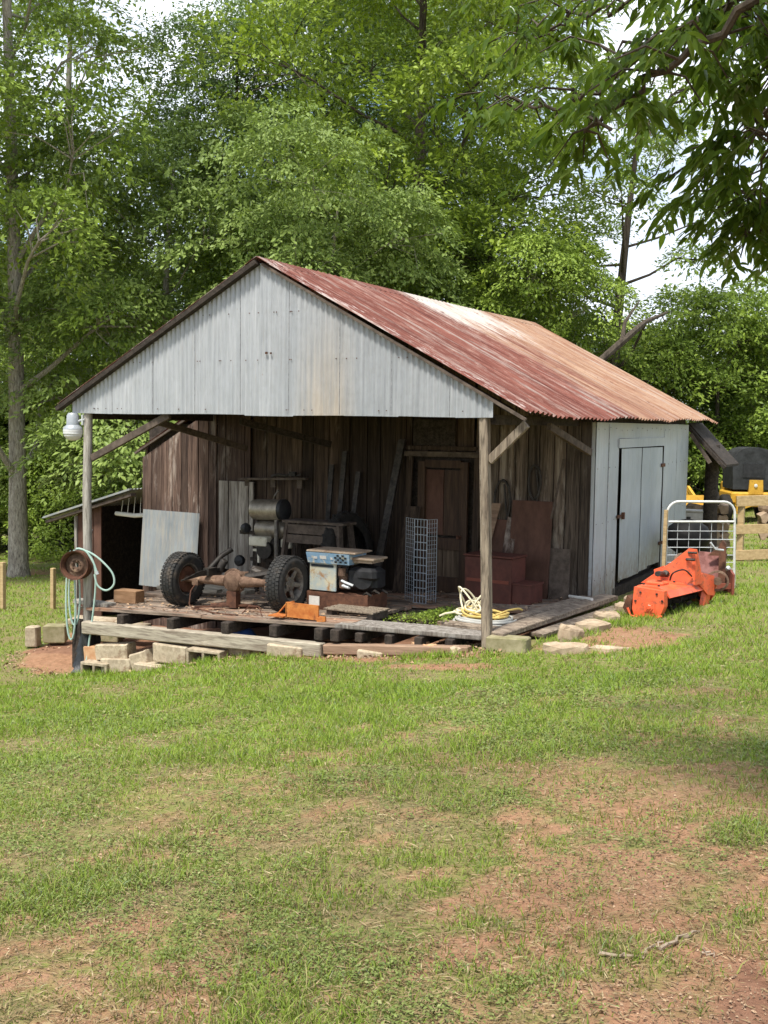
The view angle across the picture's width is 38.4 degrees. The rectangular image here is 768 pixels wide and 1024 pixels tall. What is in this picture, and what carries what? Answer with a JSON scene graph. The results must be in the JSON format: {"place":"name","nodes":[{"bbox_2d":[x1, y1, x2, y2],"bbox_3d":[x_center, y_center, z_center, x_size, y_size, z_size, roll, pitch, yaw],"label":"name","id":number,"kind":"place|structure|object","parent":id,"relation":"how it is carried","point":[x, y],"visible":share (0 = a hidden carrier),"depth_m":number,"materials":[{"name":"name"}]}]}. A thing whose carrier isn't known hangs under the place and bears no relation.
{"place":"outdoors","nodes":[
{"label":"outdoors","id":0,"kind":"place"},
{"bbox_2d":[100,635,124,641],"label":"concrete block","id":1,"kind":"object","parent":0,"point":[110,639],"depth_m":15.57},
{"bbox_2d":[0,507,767,1023],"bbox_3d":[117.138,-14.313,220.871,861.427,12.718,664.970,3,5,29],"label":"ground","id":2,"kind":"structure","parent":0,"point":[54,657],"depth_m":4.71,"materials":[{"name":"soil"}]},
{"bbox_2d":[0,562,5,609],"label":"fence post","id":3,"kind":"object","parent":2,"relation":"on","point":[2,585],"visible":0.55,"depth_m":19.15,"materials":[{"name":"brown wood"}]},
{"bbox_2d":[0,53,42,389],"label":"broadleaf tree","id":4,"kind":"object","parent":2,"relation":"on","point":[18,88],"visible":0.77,"depth_m":23.59,"materials":[{"name":"green plant"}]},
{"bbox_2d":[25,625,40,646],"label":"concrete block","id":5,"kind":"object","parent":2,"relation":"on","point":[32,635],"depth_m":15.25,"materials":[{"name":"concrete"}]},
{"bbox_2d":[0,256,72,540],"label":"broadleaf tree","id":6,"kind":"object","parent":2,"relation":"on","point":[5,449],"visible":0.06,"depth_m":34.08,"materials":[{"name":"green plant"}]},
{"bbox_2d":[0,403,72,549],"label":"bush","id":7,"kind":"object","parent":2,"relation":"on","point":[4,482],"visible":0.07,"depth_m":37.08,"materials":[{"name":"green plant"}]},
{"bbox_2d":[50,568,55,608],"bbox_3d":[-5.763,1.384,19.186,0.085,0.821,0.075,3,5,29],"label":"fence post","id":8,"kind":"object","parent":2,"relation":"on","point":[52,588],"visible":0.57,"depth_m":19.15,"materials":[{"name":"brown wood"}]},
{"bbox_2d":[43,623,68,642],"bbox_3d":[-4.598,1.697,15.427,0.309,0.250,0.224,1,5,-3],"label":"concrete block","id":9,"kind":"object","parent":2,"relation":"on","point":[54,632],"depth_m":15.32,"materials":[{"name":"concrete"}]},
{"bbox_2d":[0,192,136,426],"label":"broadleaf tree","id":10,"kind":"object","parent":2,"relation":"on","point":[40,231],"visible":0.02,"depth_m":37.68,"materials":[{"name":"green plant"}]},
{"bbox_2d":[0,357,142,562],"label":"bush","id":11,"kind":"object","parent":2,"relation":"on","point":[49,529],"visible":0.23,"depth_m":32.51,"materials":[{"name":"green plant"}]},
{"bbox_2d":[72,618,82,667],"bbox_3d":[-3.899,1.744,14.087,0.140,0.751,0.110,3,5,29],"label":"stub post","id":12,"kind":"object","parent":2,"relation":"on","point":[77,635],"visible":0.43,"depth_m":14.04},
{"bbox_2d":[28,370,140,550],"bbox_3d":[-8.779,-1.850,38.193,6.584,7.531,8.605,0,5,-10],"label":"bush","id":13,"kind":"object","parent":2,"relation":"on","point":[60,528],"visible":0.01,"depth_m":35.56,"materials":[{"name":"green plant"}]},
{"bbox_2d":[42,488,142,615],"bbox_3d":[-3.752,0.582,19.014,1.898,2.236,3.925,3,5,29],"label":"lean to","id":14,"kind":"object","parent":2,"relation":"on","point":[116,544],"visible":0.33,"depth_m":18.20,"materials":[{"name":"metal"}]},
{"bbox_2d":[115,501,142,517],"bbox_3d":[-3.962,-0.075,17.233,0.577,0.326,0.074,3,5,24],"label":"hanging pole","id":15,"kind":"object","parent":14,"relation":"hanging from","point":[127,514],"visible":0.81,"depth_m":17.22,"materials":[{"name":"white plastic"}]},
{"bbox_2d":[80,659,108,673],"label":"concrete block","id":16,"kind":"object","parent":2,"relation":"on","point":[92,665],"depth_m":13.64,"materials":[{"name":"concrete"}]},
{"bbox_2d":[83,643,97,659],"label":"concrete block","id":17,"kind":"object","parent":16,"relation":"on","point":[89,652],"depth_m":13.82,"materials":[{"name":"concrete"}]},
{"bbox_2d":[0,0,189,550],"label":"broadleaf tree","id":18,"kind":"object","parent":2,"relation":"on","point":[68,79],"visible":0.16,"depth_m":34.71,"materials":[{"name":"green plant"}]},
{"bbox_2d":[0,0,191,577],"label":"broadleaf tree","id":19,"kind":"object","parent":2,"relation":"on","point":[18,548],"visible":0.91,"depth_m":25.15,"materials":[{"name":"green plant"}]},
{"bbox_2d":[0,231,207,536],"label":"broadleaf tree","id":20,"kind":"object","parent":2,"relation":"on","point":[28,347],"visible":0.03,"depth_m":34.30,"materials":[{"name":"green plant"}]},
{"bbox_2d":[100,658,131,672],"bbox_3d":[-3.261,1.902,13.622,0.468,0.214,0.210,-1,3,26],"label":"concrete block","id":21,"kind":"object","parent":2,"relation":"on","point":[123,665],"depth_m":13.52,"materials":[{"name":"concrete"}]},
{"bbox_2d":[95,641,136,659],"bbox_3d":[-3.333,1.728,13.698,0.504,0.201,0.207,-5,2,26],"label":"concrete block","id":22,"kind":"object","parent":21,"relation":"on","point":[122,650],"depth_m":13.61,"materials":[{"name":"concrete"}]},
{"bbox_2d":[129,648,153,670],"bbox_3d":[-2.937,1.812,13.472,0.284,0.230,0.210,-20,-6,29],"label":"concrete block","id":23,"kind":"object","parent":2,"relation":"on","point":[146,655],"depth_m":13.38,"materials":[{"name":"concrete"}]},
{"bbox_2d":[133,661,167,671],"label":"concrete block","id":24,"kind":"object","parent":2,"relation":"on","point":[143,665],"depth_m":13.22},
{"bbox_2d":[153,641,194,664],"bbox_3d":[-2.516,1.694,13.230,0.512,0.229,0.209,3,5,27],"label":"concrete block","id":25,"kind":"object","parent":24,"relation":"on","point":[165,652],"depth_m":13.15,"materials":[{"name":"concrete"}]},
{"bbox_2d":[0,98,364,509],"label":"broadleaf tree","id":26,"kind":"object","parent":2,"relation":"on","point":[194,195],"visible":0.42,"depth_m":25.99,"materials":[{"name":"green plant"}]},
{"bbox_2d":[186,646,228,663],"bbox_3d":[-2.063,1.700,12.876,0.464,0.203,0.203,3,5,24],"label":"concrete block","id":27,"kind":"object","parent":2,"relation":"on","point":[193,652],"depth_m":12.84,"materials":[{"name":"concrete"}]},
{"bbox_2d":[96,0,336,479],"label":"evergreen tree","id":28,"kind":"object","parent":2,"relation":"on","point":[235,80],"visible":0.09,"depth_m":35.16,"materials":[{"name":"green plant"}]},
{"bbox_2d":[222,648,258,656],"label":"concrete block","id":29,"kind":"structure","parent":2,"relation":"on","point":[235,651],"depth_m":12.81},
{"bbox_2d":[1,640,504,680],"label":"leaf litter","id":30,"kind":"object","parent":2,"relation":"on","point":[327,655],"visible":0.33,"depth_m":12.24,"materials":[{"name":"plant"}]},
{"bbox_2d":[267,643,302,656],"bbox_3d":[-1.077,1.560,12.385,0.459,0.149,0.203,3,5,27],"label":"concrete block","id":31,"kind":"object","parent":2,"relation":"on","point":[276,649],"depth_m":12.30,"materials":[{"name":"concrete"}]},
{"bbox_2d":[149,99,483,309],"bbox_3d":[-1.225,-3.664,25.257,8.037,10.535,8.678,-1,5,-19],"label":"broadleaf tree","id":32,"kind":"object","parent":2,"relation":"on","point":[378,227],"visible":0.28,"depth_m":24.24,"materials":[{"name":"green plant"}]},
{"bbox_2d":[206,0,442,286],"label":"evergreen tree","id":33,"kind":"object","parent":2,"relation":"on","point":[367,110],"visible":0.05,"depth_m":38.04,"materials":[{"name":"green plant"}]},
{"bbox_2d":[357,649,383,658],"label":"concrete block","id":34,"kind":"object","parent":2,"relation":"on","point":[361,653],"depth_m":11.82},
{"bbox_2d":[0,662,767,1023],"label":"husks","id":35,"kind":"object","parent":2,"relation":"on","point":[484,932],"visible":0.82,"depth_m":3.81},
{"bbox_2d":[0,619,767,1023],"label":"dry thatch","id":36,"kind":"object","parent":2,"relation":"on","point":[366,925],"visible":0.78,"depth_m":4.34,"materials":[{"name":"plant"}]},
{"bbox_2d":[55,256,717,657],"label":"tin roof shed","id":37,"kind":"structure","parent":2,"relation":"on","point":[257,366],"depth_m":13.72,"materials":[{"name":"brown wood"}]},
{"bbox_2d":[63,413,84,440],"bbox_3d":[-3.917,-1.074,13.896,0.261,0.351,0.249,-2,5,-28],"label":"yard lamp","id":38,"kind":"object","parent":37,"relation":"attached to","point":[72,429],"visible":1,"depth_m":13.82,"materials":[{"name":"metal"}]},
{"bbox_2d":[60,550,92,579],"bbox_3d":[-3.868,0.667,13.864,0.370,0.379,0.194,1,5,8],"label":"wheel rim","id":39,"kind":"object","parent":37,"relation":"attached to","point":[69,569],"visible":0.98,"depth_m":13.86,"materials":[{"name":"metal"}]},
{"bbox_2d":[65,547,114,659],"bbox_3d":[-3.731,1.285,13.823,0.733,1.683,0.226,3,5,25],"label":"garden hose","id":40,"kind":"object","parent":39,"relation":"hanging from","point":[95,574],"visible":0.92,"depth_m":13.95,"materials":[{"name":"rubber"}]},
{"bbox_2d":[71,629,100,673],"bbox_3d":[-3.717,1.809,13.998,0.452,0.740,0.440,1,5,-3],"label":"black sheeting","id":41,"kind":"object","parent":37,"relation":"attached to","point":[83,642],"visible":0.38,"depth_m":13.92,"materials":[{"name":"plastic"}]},
{"bbox_2d":[68,615,116,623],"bbox_3d":[-4.050,1.559,15.764,0.910,0.089,0.305,2,5,12],"label":"plank","id":42,"kind":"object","parent":37,"relation":"on","point":[105,619],"depth_m":15.72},
{"bbox_2d":[73,598,115,606],"bbox_3d":[-3.728,1.169,14.173,0.623,0.056,0.164,4,5,32],"label":"loose plank","id":43,"kind":"object","parent":37,"relation":"on","point":[102,603],"visible":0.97,"depth_m":14.06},
{"bbox_2d":[114,588,143,603],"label":"wood block","id":44,"kind":"object","parent":37,"relation":"on","point":[127,595],"depth_m":14.25,"materials":[{"name":"wood"}]},
{"bbox_2d":[144,591,162,596],"bbox_3d":[-2.896,1.113,14.809,0.702,0.052,0.201,2,5,12],"label":"loose plank","id":45,"kind":"object","parent":37,"relation":"on","point":[153,593],"visible":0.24,"depth_m":14.77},
{"bbox_2d":[139,509,199,586],"bbox_3d":[-3.248,0.569,16.627,1.090,1.170,0.112,3,5,29],"label":"tin sheet","id":46,"kind":"object","parent":37,"relation":"on","point":[166,535],"visible":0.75,"depth_m":16.70,"materials":[{"name":"metal"}]},
{"bbox_2d":[157,585,222,593],"bbox_3d":[-2.639,1.046,14.947,0.954,0.056,0.163,3,5,22],"label":"loose plank","id":47,"kind":"object","parent":37,"relation":"on","point":[211,590],"visible":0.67,"depth_m":14.77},
{"bbox_2d":[205,584,254,594],"bbox_3d":[-2.141,1.068,15.131,0.805,0.067,0.222,4,6,35],"label":"loose plank","id":48,"kind":"object","parent":37,"relation":"on","point":[246,591],"visible":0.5,"depth_m":15.03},
{"bbox_2d":[160,547,309,616],"bbox_3d":[-1.829,0.848,13.538,1.795,0.746,1.151,3,5,29],"label":"truck axle","id":49,"kind":"object","parent":37,"relation":"on","point":[282,580],"visible":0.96,"depth_m":13.47,"materials":[{"name":"rubber"}]},
{"bbox_2d":[219,480,253,574],"bbox_3d":[-2.158,0.339,16.100,0.617,1.579,0.031,3,5,29],"label":"plank shutter","id":50,"kind":"object","parent":37,"relation":"on","point":[236,498],"visible":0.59,"depth_m":16.08,"materials":[{"name":"wood"}]},
{"bbox_2d":[234,490,307,591],"bbox_3d":[-1.524,0.394,15.062,1.004,1.417,0.488,3,5,29],"label":"tank compressor","id":51,"kind":"object","parent":37,"relation":"on","point":[268,516],"visible":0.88,"depth_m":14.90,"materials":[{"name":"grey metal"}]},
{"bbox_2d":[238,478,308,488],"bbox_3d":[-1.574,-0.430,15.669,1.161,0.160,0.115,3,5,29],"label":"wall shelf","id":52,"kind":"object","parent":37,"relation":"attached to","point":[273,482],"depth_m":15.63,"materials":[{"name":"wood"}]},
{"bbox_2d":[268,601,325,621],"bbox_3d":[-0.958,1.128,12.599,0.736,0.185,0.220,3,5,29],"label":"rusty bracket","id":53,"kind":"object","parent":37,"relation":"on","point":[293,609],"visible":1,"depth_m":12.53,"materials":[{"name":"metal"}]},
{"bbox_2d":[281,518,357,567],"bbox_3d":[-0.860,0.619,14.502,1.041,1.007,0.500,3,5,29],"label":"wooden bench","id":54,"kind":"object","parent":37,"relation":"on","point":[298,527],"visible":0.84,"depth_m":14.38,"materials":[{"name":"wood"}]},
{"bbox_2d":[92,587,567,620],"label":"deck litter","id":55,"kind":"object","parent":37,"relation":"on","point":[169,605],"visible":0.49,"depth_m":13.69,"materials":[{"name":"plant"}]},
{"bbox_2d":[325,465,334,525],"bbox_3d":[-0.783,0.206,15.232,0.073,1.720,0.209,4,6,36],"label":"iron bar","id":56,"kind":"object","parent":37,"relation":"on","point":[329,492],"visible":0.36,"depth_m":15.22,"materials":[{"name":"metal"}]},
{"bbox_2d":[337,451,347,511],"bbox_3d":[-0.615,0.119,15.133,0.232,1.900,0.076,-3,6,-41],"label":"iron bar","id":57,"kind":"object","parent":37,"relation":"on","point":[342,481],"visible":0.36,"depth_m":15.11,"materials":[{"name":"metal"}]},
{"bbox_2d":[306,546,387,609],"bbox_3d":[-0.406,0.814,13.255,0.971,0.710,0.515,3,5,28],"label":"generator","id":58,"kind":"object","parent":37,"relation":"on","point":[361,585],"visible":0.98,"depth_m":13.12,"materials":[{"name":"white metal"}]},
{"bbox_2d":[320,511,374,586],"bbox_3d":[-0.468,0.535,14.542,0.326,1.102,1.109,3,5,29],"label":"tractor tyre","id":59,"kind":"object","parent":37,"relation":"on","point":[362,535],"visible":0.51,"depth_m":14.59,"materials":[{"name":"rubber"}]},
{"bbox_2d":[345,472,360,572],"bbox_3d":[-0.442,0.261,15.047,0.259,1.620,0.076,-2,5,-31],"label":"iron bar","id":60,"kind":"object","parent":37,"relation":"on","point":[356,492],"visible":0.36,"depth_m":15.03,"materials":[{"name":"metal"}]},
{"bbox_2d":[324,604,389,619],"bbox_3d":[-0.317,1.167,12.809,0.660,0.103,0.405,3,5,29],"label":"wooden pallet","id":61,"kind":"object","parent":37,"relation":"on","point":[374,613],"visible":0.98,"depth_m":12.74,"materials":[{"name":"wood"}]},
{"bbox_2d":[374,439,406,567],"bbox_3d":[0.049,0.057,14.703,0.483,2.050,0.104,0,5,-13],"label":"leaning post","id":62,"kind":"object","parent":37,"relation":"on","point":[391,495],"visible":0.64,"depth_m":14.67,"materials":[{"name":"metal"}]},
{"bbox_2d":[392,506,420,593],"bbox_3d":[0.303,0.500,14.650,0.320,1.150,0.200,3,5,29],"label":"leaning board","id":63,"kind":"object","parent":37,"relation":"on","point":[411,512],"visible":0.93,"depth_m":14.64,"materials":[{"name":"wood"}]},
{"bbox_2d":[405,517,436,603],"bbox_3d":[0.421,0.601,13.678,0.447,1.051,0.162,4,5,31],"label":"wire rack","id":64,"kind":"object","parent":37,"relation":"on","point":[420,557],"visible":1,"depth_m":13.60,"materials":[{"name":"metal"}]},
{"bbox_2d":[382,604,461,624],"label":"weeds","id":65,"kind":"object","parent":37,"relation":"on","point":[428,614],"visible":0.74,"depth_m":12.66,"materials":[{"name":"green plant"}]},
{"bbox_2d":[416,460,468,592],"bbox_3d":[0.760,0.197,14.515,0.720,1.760,0.125,3,5,29],"label":"plank door","id":66,"kind":"structure","parent":37,"relation":"in","point":[443,496],"depth_m":14.53,"materials":[{"name":"brown wood"}]},
{"bbox_2d":[453,615,516,625],"bbox_3d":[1.162,1.185,12.100,0.833,0.074,0.628,3,5,29],"label":"cable coil","id":67,"kind":"object","parent":37,"relation":"on","point":[501,622],"visible":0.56,"depth_m":11.92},
{"bbox_2d":[439,586,480,616],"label":"rope loops","id":68,"kind":"object","parent":67,"relation":"on","point":[474,601],"visible":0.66,"depth_m":12.25,"materials":[{"name":"fabric"}]},
{"bbox_2d":[461,606,522,619],"bbox_3d":[1.161,1.120,12.181,0.594,0.112,0.551,3,5,29],"label":"rope coil","id":69,"kind":"object","parent":67,"relation":"on","point":[498,615],"visible":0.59,"depth_m":12.04,"materials":[{"name":"fabric"}]},
{"bbox_2d":[479,503,500,550],"bbox_3d":[1.280,0.486,14.078,0.416,1.200,0.100,-1,5,-17],"label":"leaning board","id":70,"kind":"object","parent":37,"relation":"on","point":[495,508],"visible":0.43,"depth_m":14.06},
{"bbox_2d":[492,519,506,551],"bbox_3d":[1.459,0.591,14.020,0.360,0.980,0.190,3,5,29],"label":"leaning board","id":71,"kind":"object","parent":37,"relation":"on","point":[498,536],"visible":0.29,"depth_m":14.04,"materials":[{"name":"brown wood"}]},
{"bbox_2d":[493,479,511,519],"bbox_3d":[1.518,-0.098,14.076,0.252,0.649,0.070,3,5,29],"label":"hanging strap","id":72,"kind":"object","parent":37,"relation":"hanging from","point":[505,500],"visible":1,"depth_m":14.03,"materials":[{"name":"metal"}]},
{"bbox_2d":[464,551,543,604],"bbox_3d":[1.465,0.819,13.524,0.904,0.595,0.414,4,5,33],"label":"red chest","id":73,"kind":"object","parent":37,"relation":"on","point":[511,584],"visible":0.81,"depth_m":13.35,"materials":[{"name":"paint"}]},
{"bbox_2d":[502,516,514,552],"bbox_3d":[1.555,0.574,13.943,0.140,1.020,0.276,5,6,45],"label":"leaning board","id":74,"kind":"object","parent":37,"relation":"on","point":[508,545],"visible":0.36,"depth_m":13.96,"materials":[{"name":"wood"}]},
{"bbox_2d":[510,500,552,598],"bbox_3d":[1.830,0.472,13.829,0.540,1.220,0.150,3,5,29],"label":"hardboard sheet","id":75,"kind":"object","parent":37,"relation":"on","point":[531,528],"visible":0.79,"depth_m":13.79,"materials":[{"name":"brown wood"}]},
{"bbox_2d":[528,464,541,500],"bbox_3d":[1.899,-0.349,13.847,0.192,0.500,0.070,3,5,29],"label":"hanging chain","id":76,"kind":"object","parent":37,"relation":"hanging from","point":[539,485],"visible":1,"depth_m":13.80,"materials":[{"name":"metal"}]},
{"bbox_2d":[548,548,570,599],"bbox_3d":[2.175,0.772,13.658,0.300,0.620,0.150,3,5,29],"label":"leaning board","id":77,"kind":"object","parent":37,"relation":"on","point":[559,574],"visible":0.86,"depth_m":13.65,"materials":[{"name":"wood"}]},
{"bbox_2d":[617,447,665,582],"bbox_3d":[3.600,-0.008,15.327,0.067,1.767,2.300,3,5,29],"label":"side door","id":78,"kind":"structure","parent":37,"relation":"in","point":[633,487],"depth_m":15.27,"materials":[{"name":"paint"}]},
{"bbox_2d":[154,0,625,341],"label":"broadleaf tree","id":79,"kind":"object","parent":2,"relation":"on","point":[415,85],"visible":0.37,"depth_m":28.30,"materials":[{"name":"green plant"}]},
{"bbox_2d":[75,592,719,676],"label":"grass","id":80,"kind":"structure","parent":2,"relation":"on","point":[439,654],"depth_m":11.94,"materials":[{"name":"plant"}]},
{"bbox_2d":[272,0,551,295],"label":"broadleaf tree","id":81,"kind":"object","parent":2,"relation":"on","point":[479,141],"depth_m":43.65,"materials":[{"name":"green plant"}]},
{"bbox_2d":[403,206,564,327],"bbox_3d":[2.223,-3.514,29.119,5.052,9.146,5.910,2,5,15],"label":"broadleaf tree","id":82,"kind":"object","parent":2,"relation":"on","point":[501,300],"visible":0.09,"depth_m":27.78,"materials":[{"name":"green plant"}]},
{"bbox_2d":[337,0,643,345],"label":"broadleaf tree","id":83,"kind":"object","parent":2,"relation":"on","point":[605,219],"visible":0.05,"depth_m":35.04,"materials":[{"name":"green plant"}]},
{"bbox_2d":[486,635,530,652],"bbox_3d":[1.270,1.365,11.227,0.430,0.209,0.208,3,5,22],"label":"concrete block","id":84,"kind":"object","parent":2,"relation":"on","point":[516,643],"depth_m":11.14,"materials":[{"name":"concrete"}]},
{"bbox_2d":[443,222,651,374],"bbox_3d":[3.314,-3.063,27.971,6.868,8.180,6.941,2,5,12],"label":"broadleaf tree","id":85,"kind":"object","parent":2,"relation":"on","point":[567,280],"visible":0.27,"depth_m":26.91,"materials":[{"name":"green plant"}]},
{"bbox_2d":[543,641,588,654],"bbox_3d":[1.808,1.378,10.970,0.467,0.164,0.299,2,5,15],"label":"flat stone","id":86,"kind":"object","parent":2,"relation":"on","point":[563,648],"visible":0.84,"depth_m":10.88,"materials":[{"name":"beige stone"}]},
{"bbox_2d":[557,623,584,641],"bbox_3d":[1.966,1.302,11.583,0.284,0.225,0.208,12,5,-1],"label":"flat stone","id":87,"kind":"object","parent":2,"relation":"on","point":[570,632],"visible":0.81,"depth_m":11.50,"materials":[{"name":"beige stone"}]},
{"bbox_2d":[412,0,767,293],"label":"overhanging tree","id":88,"kind":"object","parent":2,"relation":"on","point":[713,24],"visible":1,"depth_m":4.75,"materials":[{"name":"green plant"}]},
{"bbox_2d":[575,619,610,631],"bbox_3d":[2.288,1.259,12.002,0.342,0.159,0.358,4,5,32],"label":"flat stone","id":89,"kind":"object","parent":2,"relation":"on","point":[591,623],"visible":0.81,"depth_m":11.89,"materials":[{"name":"beige stone"}]},
{"bbox_2d":[593,611,619,620],"bbox_3d":[2.533,1.216,12.538,0.311,0.165,0.420,1,5,6],"label":"flat stone","id":90,"kind":"object","parent":2,"relation":"on","point":[602,615],"visible":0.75,"depth_m":12.42,"materials":[{"name":"beige stone"}]},
{"bbox_2d":[589,645,630,652],"bbox_3d":[2.236,1.390,10.963,0.466,0.114,0.217,2,5,12],"label":"flat stone","id":91,"kind":"object","parent":2,"relation":"on","point":[607,647],"visible":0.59,"depth_m":10.92,"materials":[{"name":"beige stone"}]},
{"bbox_2d":[598,951,644,958],"bbox_3d":[0.769,1.439,3.578,0.153,0.035,0.033,2,5,12],"label":"twig","id":92,"kind":"object","parent":2,"relation":"on","point":[614,955],"visible":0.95,"depth_m":3.58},
{"bbox_2d":[506,47,745,403],"bbox_3d":[6.810,-6.103,30.930,6.323,14.005,7.189,3,5,26],"label":"broadleaf tree","id":93,"kind":"object","parent":2,"relation":"on","point":[626,228],"visible":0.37,"depth_m":30.38,"materials":[{"name":"green plant"}]},
{"bbox_2d":[599,300,668,360],"bbox_3d":[5.419,-1.954,24.437,2.486,5.493,0.436,-2,5,-29],"label":"dead branch","id":94,"kind":"object","parent":2,"relation":"on","point":[624,339],"visible":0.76,"depth_m":24.08,"materials":[{"name":"wood"}]},
{"bbox_2d":[569,309,754,494],"bbox_3d":[8.118,-2.781,35.884,8.605,7.531,6.584,2,5,15],"label":"bush","id":95,"kind":"object","parent":2,"relation":"on","point":[681,399],"visible":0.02,"depth_m":34.50,"materials":[{"name":"green plant"}]},
{"bbox_2d":[662,510,667,565],"bbox_3d":[3.726,0.561,14.644,0.055,1.180,0.045,3,5,29],"label":"stake","id":96,"kind":"object","parent":2,"relation":"on","point":[665,528],"visible":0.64,"depth_m":14.61,"materials":[{"name":"brown wood"}]},
{"bbox_2d":[578,278,767,504],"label":"bush","id":97,"kind":"object","parent":2,"relation":"on","point":[736,332],"visible":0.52,"depth_m":31.80,"materials":[{"name":"green plant"}]},
{"bbox_2d":[623,548,728,617],"bbox_3d":[3.485,0.818,13.078,0.701,0.789,1.429,5,6,40],"label":"rotary tiller","id":98,"kind":"object","parent":2,"relation":"on","point":[682,578],"visible":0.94,"depth_m":13.01,"materials":[{"name":"orange paint"}]},
{"bbox_2d":[659,930,699,949],"bbox_3d":[0.995,1.429,3.695,0.252,0.042,0.041,-3,6,-38],"label":"twig","id":99,"kind":"object","parent":2,"relation":"on","point":[663,946],"visible":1,"depth_m":3.67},
{"bbox_2d":[667,517,710,554],"bbox_3d":[4.362,0.520,15.835,0.640,0.904,0.640,3,5,29],"label":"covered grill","id":100,"kind":"object","parent":2,"relation":"on","point":[672,530],"visible":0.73,"depth_m":15.60,"materials":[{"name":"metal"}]},
{"bbox_2d":[686,486,703,504],"bbox_3d":[6.939,-0.022,25.452,0.900,1.124,1.165,1,5,0],"label":"loader bucket","id":101,"kind":"object","parent":2,"relation":"on","point":[690,494],"visible":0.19,"depth_m":25.16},
{"bbox_2d":[666,500,735,573],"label":"tube gate","id":102,"kind":"structure","parent":2,"relation":"on","point":[711,522],"depth_m":14.71,"materials":[{"name":"metal"}]},
{"bbox_2d":[673,540,734,595],"bbox_3d":[4.110,0.716,14.324,0.800,0.714,0.602,2,5,9],"label":"box scraper","id":103,"kind":"object","parent":2,"relation":"on","point":[715,560],"visible":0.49,"depth_m":14.28,"materials":[{"name":"paint"}]},
{"bbox_2d":[688,422,738,551],"bbox_3d":[5.328,-0.280,17.958,0.638,2.341,1.060,3,5,29],"label":"lean to","id":104,"kind":"object","parent":2,"relation":"on","point":[716,454],"visible":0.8,"depth_m":17.97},
{"bbox_2d":[686,509,702,520],"bbox_3d":[5.188,0.077,18.325,0.400,0.225,0.340,3,5,29],"label":"pale crate","id":105,"kind":"object","parent":104,"relation":"in","point":[695,514],"visible":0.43,"depth_m":18.18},
{"bbox_2d":[684,272,767,508],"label":"bush","id":106,"kind":"object","parent":2,"relation":"on","point":[761,284],"visible":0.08,"depth_m":34.35,"materials":[{"name":"green plant"}]},
{"bbox_2d":[718,447,767,520],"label":"yellow tractor","id":107,"kind":"object","parent":2,"relation":"on","point":[747,475],"visible":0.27,"depth_m":27.52,"materials":[{"name":"black metal"}]},
{"bbox_2d":[736,495,767,560],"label":"board fence","id":108,"kind":"object","parent":2,"relation":"on","point":[742,528],"visible":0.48,"depth_m":17.82,"materials":[{"name":"brown wood"}]},
{"bbox_2d":[0,0,767,400],"label":"sky","id":109,"kind":"structure","parent":0,"point":[639,262],"materials":[{"name":"white"}]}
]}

